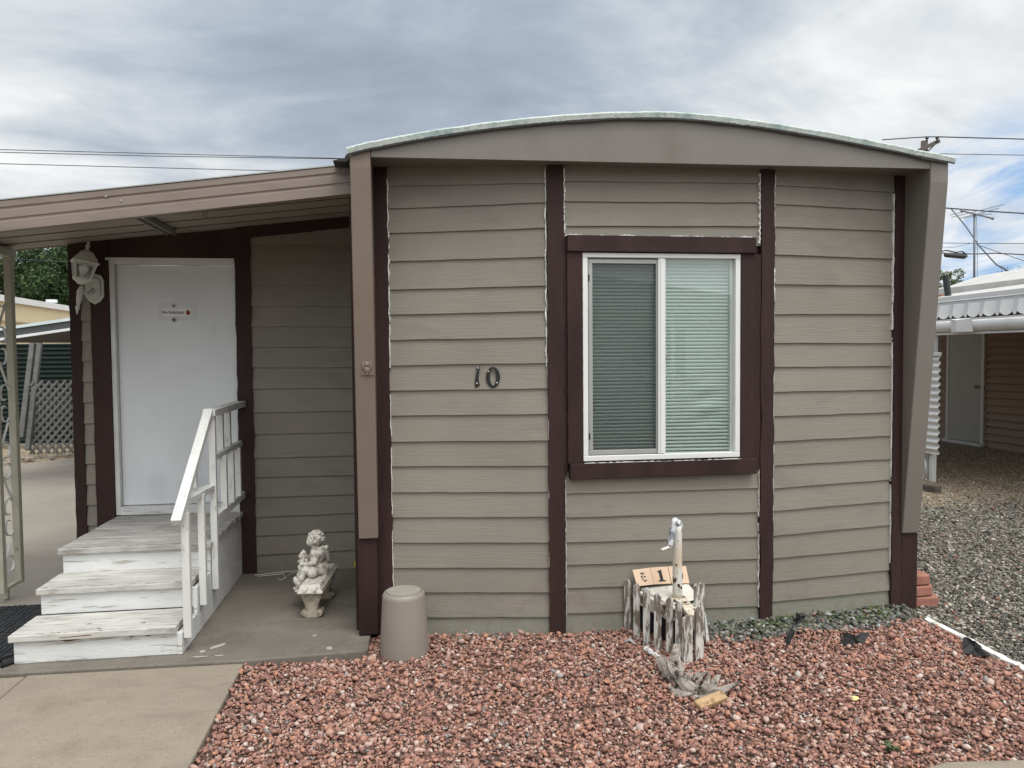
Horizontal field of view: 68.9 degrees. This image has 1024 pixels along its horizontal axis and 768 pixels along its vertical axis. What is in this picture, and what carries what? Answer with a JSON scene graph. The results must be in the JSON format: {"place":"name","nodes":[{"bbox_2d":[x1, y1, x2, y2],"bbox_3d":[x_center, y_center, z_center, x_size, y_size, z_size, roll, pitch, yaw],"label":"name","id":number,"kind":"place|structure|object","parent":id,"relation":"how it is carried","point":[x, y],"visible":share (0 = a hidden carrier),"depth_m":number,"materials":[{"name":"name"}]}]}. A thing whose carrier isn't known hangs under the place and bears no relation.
{"place":"outdoors","nodes":[
{"label":"outdoors","id":0,"kind":"place"},
{"bbox_2d":[0,677,24,698],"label":"driveway slab","id":1,"kind":"structure","parent":0,"point":[7,685],"depth_m":3.65,"materials":[{"name":"concrete"}]},
{"bbox_2d":[0,258,185,265],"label":"power line","id":2,"kind":"object","parent":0,"point":[50,260],"visible":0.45,"depth_m":23.97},
{"bbox_2d":[0,458,207,669],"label":"driveway","id":3,"kind":"structure","parent":0,"point":[49,510],"depth_m":7.31,"materials":[{"name":"concrete"}]},
{"bbox_2d":[0,246,24,598],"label":"iron post","id":4,"kind":"object","parent":3,"relation":"on","point":[7,254],"visible":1,"depth_m":5.01,"materials":[{"name":"white metal"}]},
{"bbox_2d":[0,604,41,658],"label":"doormat","id":5,"kind":"object","parent":3,"relation":"on","point":[14,618],"visible":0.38,"depth_m":4.53,"materials":[{"name":"black rubber"}]},
{"bbox_2d":[28,380,73,454],"bbox_3d":[-6.949,0.532,12.258,1.788,1.222,0.142,-1,2,-16],"label":"lattice panel","id":6,"kind":"object","parent":3,"relation":"on","point":[53,418],"visible":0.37,"depth_m":12.11,"materials":[{"name":"grey wood"}]},
{"bbox_2d":[19,343,35,437],"bbox_3d":[-7.832,0.071,12.051,0.075,1.565,0.618,-1,2,-11],"label":"leaning pole","id":7,"kind":"object","parent":6,"relation":"attached to","point":[27,387],"visible":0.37,"depth_m":12.01,"materials":[{"name":"grey metal"}]},
{"bbox_2d":[24,343,42,449],"bbox_3d":[-7.735,0.168,12.069,0.070,1.758,0.613,-1,2,-9],"label":"leaning pole","id":8,"kind":"object","parent":6,"relation":"attached to","point":[32,407],"visible":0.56,"depth_m":12.02,"materials":[{"name":"grey metal"}]},
{"bbox_2d":[0,163,276,170],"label":"power line","id":9,"kind":"object","parent":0,"point":[138,167],"visible":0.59,"depth_m":21.49,"materials":[{"name":"black metal"}]},
{"bbox_2d":[0,152,332,158],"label":"power line","id":10,"kind":"object","parent":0,"point":[164,156],"visible":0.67,"depth_m":22.06,"materials":[{"name":"black metal"}]},
{"bbox_2d":[0,149,341,158],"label":"power line","id":11,"kind":"object","parent":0,"point":[164,153],"visible":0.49,"depth_m":21.77,"materials":[{"name":"black metal"}]},
{"bbox_2d":[0,0,1023,284],"label":"sky","id":12,"kind":"structure","parent":0,"point":[288,79],"materials":[{"name":"grey"}]},
{"bbox_2d":[2,440,1023,664],"bbox_3d":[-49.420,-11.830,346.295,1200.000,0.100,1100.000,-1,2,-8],"label":"ground","id":13,"kind":"structure","parent":0,"point":[43,457],"depth_m":7.56,"materials":[{"name":"grey gravel"}]},
{"bbox_2d":[0,246,68,305],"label":"leafy tree","id":14,"kind":"object","parent":13,"relation":"on","point":[37,284],"visible":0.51,"depth_m":26.88,"materials":[{"name":"green plant"}]},
{"bbox_2d":[0,294,69,343],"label":"yellow trailer","id":15,"kind":"object","parent":13,"relation":"on","point":[27,311],"visible":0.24,"depth_m":19.40,"materials":[{"name":"metal"}]},
{"bbox_2d":[0,343,72,443],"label":"corrugated fence","id":16,"kind":"object","parent":13,"relation":"on","point":[55,364],"depth_m":13.28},
{"bbox_2d":[0,318,70,342],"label":"neighbor carport","id":17,"kind":"object","parent":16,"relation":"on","point":[55,331],"visible":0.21,"depth_m":8.91,"materials":[{"name":"white metal"}]},
{"bbox_2d":[3,453,70,460],"bbox_3d":[-7.437,1.159,11.918,2.621,0.108,0.553,-1,2,-8],"label":"rubble","id":18,"kind":"object","parent":13,"relation":"on","point":[50,457],"visible":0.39,"depth_m":11.83,"materials":[{"name":"beige stone"}]},
{"bbox_2d":[24,246,68,301],"bbox_3d":[-16.038,-2.655,29.026,4.378,6.514,4.005,-1,2,-8],"label":"leafy tree","id":19,"kind":"object","parent":13,"relation":"on","point":[55,266],"visible":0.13,"depth_m":27.22,"materials":[{"name":"green plant"}]},
{"bbox_2d":[0,664,242,767],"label":"walkway","id":20,"kind":"structure","parent":13,"relation":"on","point":[155,718],"depth_m":3.29,"materials":[{"name":"concrete"}]},
{"bbox_2d":[0,568,371,677],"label":"porch slab","id":21,"kind":"structure","parent":13,"relation":"on","point":[253,620],"depth_m":4.22,"materials":[{"name":"concrete"}]},
{"bbox_2d":[0,656,13,668],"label":"pipe end","id":22,"kind":"object","parent":21,"relation":"on","point":[9,661],"visible":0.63,"depth_m":3.82,"materials":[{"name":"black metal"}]},
{"bbox_2d":[8,401,245,663],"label":"wooden steps","id":23,"kind":"structure","parent":21,"relation":"on","point":[135,563],"depth_m":4.26,"materials":[{"name":"white paint"}]},
{"bbox_2d":[193,635,331,657],"bbox_3d":[-1.342,1.423,4.061,0.734,0.001,0.237,-1,2,-8],"label":"paint spill","id":24,"kind":"object","parent":21,"relation":"on","point":[222,644],"visible":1,"depth_m":4.02,"materials":[{"name":"paint"}]},
{"bbox_2d":[255,570,297,579],"bbox_3d":[-1.684,1.370,5.397,0.262,0.005,0.238,1,3,26],"label":"white wire","id":25,"kind":"object","parent":21,"relation":"on","point":[277,574],"visible":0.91,"depth_m":5.38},
{"bbox_2d":[297,563,337,617],"bbox_3d":[-1.214,1.296,4.688,0.159,0.207,0.508,-1,2,-2],"label":"garden bench","id":26,"kind":"object","parent":21,"relation":"on","point":[313,592],"visible":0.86,"depth_m":4.49,"materials":[{"name":"white stone"}]},
{"bbox_2d":[293,529,330,592],"bbox_3d":[-1.253,1.101,4.654,0.231,0.374,0.200,-1,2,-8],"label":"cherub statue","id":27,"kind":"object","parent":26,"relation":"on","point":[313,564],"visible":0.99,"depth_m":4.63,"materials":[{"name":"white stone"}]},
{"bbox_2d":[67,111,955,636],"bbox_3d":[-0.977,-0.232,9.945,5.489,2.966,12.030,-1,2,-8],"label":"mobile home","id":28,"kind":"object","parent":13,"relation":"on","point":[715,333],"visible":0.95,"depth_m":4.35,"materials":[{"name":"paint"}]},
{"bbox_2d":[70,241,103,313],"bbox_3d":[-2.888,-0.722,5.086,0.205,0.496,0.233,-2,3,-36],"label":"wall lantern","id":29,"kind":"object","parent":28,"relation":"attached to","point":[93,291],"depth_m":5.03,"materials":[{"name":"white paint"}]},
{"bbox_2d":[105,257,239,514],"bbox_3d":[-2.405,0.017,5.337,0.861,1.815,0.102,-1,2,-8],"label":"door","id":30,"kind":"structure","parent":28,"relation":"in","point":[165,373],"depth_m":5.33,"materials":[{"name":"white paint"}]},
{"bbox_2d":[0,165,350,250],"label":"porch awning","id":31,"kind":"object","parent":28,"relation":"attached to","point":[62,219],"visible":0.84,"depth_m":4.07,"materials":[{"name":"beige paint"}]},
{"bbox_2d":[158,303,196,319],"bbox_3d":[-2.389,-0.517,5.326,0.260,0.126,0.004,-1,2,-8],"label":"door sign","id":32,"kind":"object","parent":28,"relation":"attached to","point":[180,311],"visible":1,"depth_m":5.33,"materials":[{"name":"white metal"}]},
{"bbox_2d":[361,360,373,375],"bbox_3d":[-0.779,-0.089,4.022,0.073,0.085,0.026,-1,2,-8],"label":"wall plaque","id":33,"kind":"object","parent":28,"relation":"attached to","point":[367,369],"depth_m":4.01,"materials":[{"name":"beige paint"}]},
{"bbox_2d":[475,367,479,387],"bbox_3d":[-0.194,-0.039,4.215,0.032,0.119,0.011,-1,2,-1],"label":"house numeral","id":34,"kind":"object","parent":28,"relation":"attached to","point":[477,384],"visible":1,"depth_m":4.21,"materials":[{"name":"black metal"}]},
{"bbox_2d":[486,367,499,387],"bbox_3d":[-0.107,-0.039,4.216,0.079,0.118,0.011,-1,2,-1],"label":"house numeral","id":35,"kind":"object","parent":28,"relation":"attached to","point":[497,377],"visible":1,"depth_m":4.21,"materials":[{"name":"black metal"}]},
{"bbox_2d":[582,252,740,462],"bbox_3d":[0.859,-0.162,4.352,0.990,1.240,0.139,-1,2,-8],"label":"window","id":36,"kind":"structure","parent":28,"relation":"in","point":[661,336],"depth_m":4.33,"materials":[{"name":"white plastic"}]},
{"bbox_2d":[917,593,937,606],"bbox_3d":[2.603,1.374,4.826,0.202,0.060,0.251,-1,2,-8],"label":"red block","id":37,"kind":"object","parent":13,"relation":"on","point":[929,600],"depth_m":4.71,"materials":[{"name":"brick"}]},
{"bbox_2d":[917,584,931,596],"bbox_3d":[2.563,1.308,4.830,0.198,0.060,0.245,-1,2,-14],"label":"red block","id":38,"kind":"object","parent":37,"relation":"on","point":[924,590],"depth_m":4.72,"materials":[{"name":"brick"}]},
{"bbox_2d":[917,570,929,584],"bbox_3d":[2.558,1.241,4.843,0.201,0.060,0.246,-1,2,-8],"label":"red block","id":39,"kind":"object","parent":38,"relation":"on","point":[923,578],"depth_m":4.73,"materials":[{"name":"brick"}]},
{"bbox_2d":[917,137,939,151],"bbox_3d":[15.166,-4.442,28.070,2.044,9.609,0.535,-1,2,-19],"label":"utility pole","id":40,"kind":"object","parent":13,"relation":"on","point":[925,145],"visible":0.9,"depth_m":27.94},
{"bbox_2d":[882,136,936,139],"bbox_3d":[14.893,-9.200,27.901,2.080,0.137,0.090,-1,2,-1],"label":"power line","id":41,"kind":"object","parent":40,"relation":"attached to","point":[909,137],"visible":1,"depth_m":27.88,"materials":[{"name":"black metal"}]},
{"bbox_2d":[939,153,1004,154],"bbox_3d":[20.125,-8.357,27.413,10.702,0.707,0.225,0,2,8],"label":"power line","id":42,"kind":"object","parent":40,"relation":"attached to","point":[980,154],"visible":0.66,"depth_m":27.80,"materials":[{"name":"black metal"}]},
{"bbox_2d":[937,136,1023,139],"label":"power line","id":43,"kind":"object","parent":40,"relation":"attached to","point":[980,137],"visible":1,"depth_m":27.78,"materials":[{"name":"black metal"}]},
{"bbox_2d":[939,270,957,287],"bbox_3d":[14.929,-1.795,26.342,1.224,4.465,1.372,-1,2,-8],"label":"leafy tree","id":44,"kind":"object","parent":13,"relation":"on","point":[950,276],"visible":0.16,"depth_m":25.87,"materials":[{"name":"green plant"}]},
{"bbox_2d":[953,268,965,282],"bbox_3d":[16.380,-1.943,27.568,1.239,4.637,1.196,1,3,24],"label":"leafy tree","id":45,"kind":"object","parent":13,"relation":"on","point":[958,276],"visible":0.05,"depth_m":27.39,"materials":[{"name":"green plant"}]},
{"bbox_2d":[923,284,1023,481],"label":"carport awning","id":46,"kind":"object","parent":13,"relation":"on","point":[1006,300],"visible":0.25,"depth_m":8.67,"materials":[{"name":"white metal"}]},
{"bbox_2d":[942,275,951,295],"bbox_3d":[6.144,-1.278,10.532,0.141,0.523,0.084,-1,2,-8],"label":"vent pipe","id":47,"kind":"object","parent":46,"relation":"attached to","point":[946,285],"visible":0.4,"depth_m":10.50,"materials":[{"name":"grey metal"}]},
{"bbox_2d":[929,760,1023,767],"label":"kerb","id":48,"kind":"structure","parent":13,"relation":"on","point":[998,764],"depth_m":2.86,"materials":[{"name":"concrete"}]},
{"bbox_2d":[189,615,1023,767],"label":"red gravel","id":49,"kind":"structure","parent":0,"point":[766,757],"depth_m":3.39,"materials":[{"name":"red gravel"}]},
{"bbox_2d":[624,638,635,643],"bbox_3d":[0.655,1.420,4.128,0.069,0.030,0.027,1,3,30],"label":"bent metal strip","id":50,"kind":"object","parent":49,"relation":"on","point":[630,640],"visible":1,"depth_m":4.12,"materials":[{"name":"white metal"}]},
{"bbox_2d":[643,646,659,658],"bbox_3d":[0.757,1.436,3.952,0.035,0.035,0.210,-1,2,-19],"label":"painted board","id":51,"kind":"object","parent":49,"relation":"on","point":[651,651],"visible":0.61,"depth_m":3.98,"materials":[{"name":"white paint"}]},
{"bbox_2d":[656,643,738,701],"bbox_3d":[0.829,1.388,3.582,0.232,0.174,0.452,-3,3,-42],"label":"driftwood root","id":52,"kind":"object","parent":49,"relation":"on","point":[671,669],"visible":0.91,"depth_m":3.54,"materials":[{"name":"grey wood"}]},
{"bbox_2d":[704,613,708,646],"bbox_3d":[1.071,1.353,4.099,0.035,0.190,0.012,-1,2,-14],"label":"white splinter","id":53,"kind":"object","parent":49,"relation":"on","point":[706,631],"visible":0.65,"depth_m":4.09,"materials":[{"name":"paint"}]},
{"bbox_2d":[694,690,726,711],"bbox_3d":[0.902,1.440,3.390,0.161,0.054,0.053,-2,3,-26],"label":"split wood","id":54,"kind":"object","parent":49,"relation":"on","point":[715,699],"visible":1,"depth_m":3.38,"materials":[{"name":"beige wood"}]},
{"bbox_2d":[785,629,794,645],"bbox_3d":[1.545,1.404,4.152,0.036,0.039,0.237,1,3,28],"label":"fabric scrap","id":55,"kind":"object","parent":49,"relation":"on","point":[790,636],"visible":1,"depth_m":4.15,"materials":[{"name":"black fabric"}]},
{"bbox_2d":[840,632,869,647],"bbox_3d":[1.872,1.403,4.106,0.121,0.048,0.200,2,3,42],"label":"fabric scrap","id":56,"kind":"object","parent":49,"relation":"on","point":[849,638],"visible":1,"depth_m":4.10,"materials":[{"name":"black fabric"}]},
{"bbox_2d":[884,740,900,752],"bbox_3d":[1.526,1.463,3.002,0.058,0.030,0.077,-1,2,-19],"label":"weed tuft","id":57,"kind":"object","parent":49,"relation":"on","point":[888,746],"visible":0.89,"depth_m":2.99,"materials":[{"name":"green plant"}]},
{"bbox_2d":[963,637,991,656],"bbox_3d":[2.469,1.397,3.970,0.131,0.051,0.150,1,3,27],"label":"fabric scrap","id":58,"kind":"object","parent":49,"relation":"on","point":[971,647],"visible":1,"depth_m":3.95,"materials":[{"name":"black fabric"}]},
{"bbox_2d":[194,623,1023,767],"bbox_3d":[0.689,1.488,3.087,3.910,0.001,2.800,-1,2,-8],"label":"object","id":59,"kind":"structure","parent":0,"point":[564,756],"depth_m":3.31,"materials":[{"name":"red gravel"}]},
{"bbox_2d":[380,585,428,662],"bbox_3d":[-0.585,1.298,4.046,0.267,0.364,0.267,-1,2,-8],"label":"flower pot","id":60,"kind":"object","parent":59,"relation":"on","point":[404,633],"visible":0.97,"depth_m":3.94,"materials":[{"name":"grey plastic"}]},
{"bbox_2d":[624,580,704,663],"bbox_3d":[0.911,1.269,4.168,0.401,0.382,0.556,-2,3,-32],"label":"picket enclosure","id":61,"kind":"object","parent":59,"relation":"on","point":[686,632],"visible":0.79,"depth_m":4.02,"materials":[{"name":"paint"}]},
{"bbox_2d":[640,517,700,620],"bbox_3d":[0.899,1.014,4.113,0.310,0.562,0.410,-1,2,-8],"label":"water pump","id":62,"kind":"object","parent":61,"relation":"on","point":[677,590],"visible":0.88,"depth_m":4.11,"materials":[{"name":"paint"}]},
{"bbox_2d":[632,568,653,585],"bbox_3d":[0.755,1.111,4.292,0.118,0.094,0.042,-1,2,-8],"label":"number tile","id":63,"kind":"object","parent":62,"relation":"on","point":[642,577],"visible":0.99,"depth_m":4.29,"materials":[{"name":"beige ceramic"}]},
{"bbox_2d":[650,567,670,584],"bbox_3d":[0.857,1.106,4.307,0.114,0.091,0.042,-1,2,-8],"label":"number tile","id":64,"kind":"object","parent":62,"relation":"on","point":[660,575],"visible":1,"depth_m":4.30,"materials":[{"name":"beige ceramic"}]},
{"bbox_2d":[668,566,688,583],"bbox_3d":[0.966,1.106,4.322,0.116,0.095,0.042,-1,2,-8],"label":"number tile","id":65,"kind":"object","parent":62,"relation":"on","point":[685,578],"visible":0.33,"depth_m":4.32,"materials":[{"name":"beige ceramic"}]},
{"bbox_2d":[707,604,926,642],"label":"green gravel","id":66,"kind":"structure","parent":59,"relation":"on","point":[903,612],"depth_m":4.37,"materials":[{"name":"gravel"}]},
{"bbox_2d":[792,613,805,625],"bbox_3d":[1.683,1.385,4.375,0.064,0.054,0.128,1,3,28],"label":"fabric scrap","id":67,"kind":"object","parent":66,"relation":"on","point":[799,619],"visible":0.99,"depth_m":4.38,"materials":[{"name":"black fabric"}]},
{"bbox_2d":[715,605,895,637],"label":"weeds","id":68,"kind":"object","parent":66,"relation":"on","point":[770,621],"visible":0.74,"depth_m":4.44,"materials":[{"name":"green plant"}]},
{"bbox_2d":[924,616,1023,672],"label":"edging strip","id":69,"kind":"object","parent":59,"relation":"on","point":[995,654],"visible":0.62,"depth_m":4.01,"materials":[{"name":"white plastic"}]},
{"bbox_2d":[911,489,1023,663],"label":"grey gravel","id":70,"kind":"structure","parent":0,"point":[1002,627],"depth_m":5.38,"materials":[{"name":"grey gravel"}]},
{"bbox_2d":[921,447,1023,518],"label":"tan gravel","id":71,"kind":"structure","parent":0,"point":[973,481],"depth_m":9.40,"materials":[{"name":"beige gravel"}]},
{"bbox_2d":[935,269,1023,452],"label":"neighbor house","id":72,"kind":"structure","parent":0,"point":[981,392],"depth_m":12.49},
{"bbox_2d":[942,316,986,446],"bbox_3d":[7.816,-0.053,12.891,0.105,2.180,0.900,-1,2,-8],"label":"side door","id":73,"kind":"structure","parent":72,"relation":"in","point":[965,356],"depth_m":12.86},
{"bbox_2d":[951,204,1003,277],"bbox_3d":[10.953,-3.164,17.658,1.760,2.266,0.410,-2,3,-31],"label":"tv antenna","id":74,"kind":"object","parent":72,"relation":"on","point":[975,215],"visible":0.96,"depth_m":17.59,"materials":[{"name":"metal"}]},
{"bbox_2d":[951,209,1008,270],"bbox_3d":[11.767,-3.525,18.147,0.335,3.724,12.912,0,2,23],"label":"service drop","id":75,"kind":"object","parent":72,"relation":"attached to","point":[979,245],"visible":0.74,"depth_m":20.44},
{"bbox_2d":[946,207,1023,213],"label":"phone cable","id":76,"kind":"object","parent":75,"relation":"on","point":[985,210],"visible":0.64,"depth_m":24.21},
{"bbox_2d":[942,253,1023,254],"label":"phone cable","id":77,"kind":"object","parent":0,"point":[988,253],"visible":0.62,"depth_m":24.28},
{"bbox_2d":[942,250,967,258],"bbox_3d":[14.267,-4.190,24.094,0.967,0.295,0.150,-1,2,-8],"label":"splice case","id":78,"kind":"object","parent":77,"relation":"hanging from","point":[954,255],"visible":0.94,"depth_m":24.06,"materials":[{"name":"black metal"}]},
{"bbox_2d":[960,243,1023,243],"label":"power line","id":79,"kind":"object","parent":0,"point":[992,243],"visible":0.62,"depth_m":24.29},
{"bbox_2d":[976,244,1023,260],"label":"service drop","id":80,"kind":"object","parent":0,"point":[1002,253],"visible":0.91,"depth_m":22.73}
]}

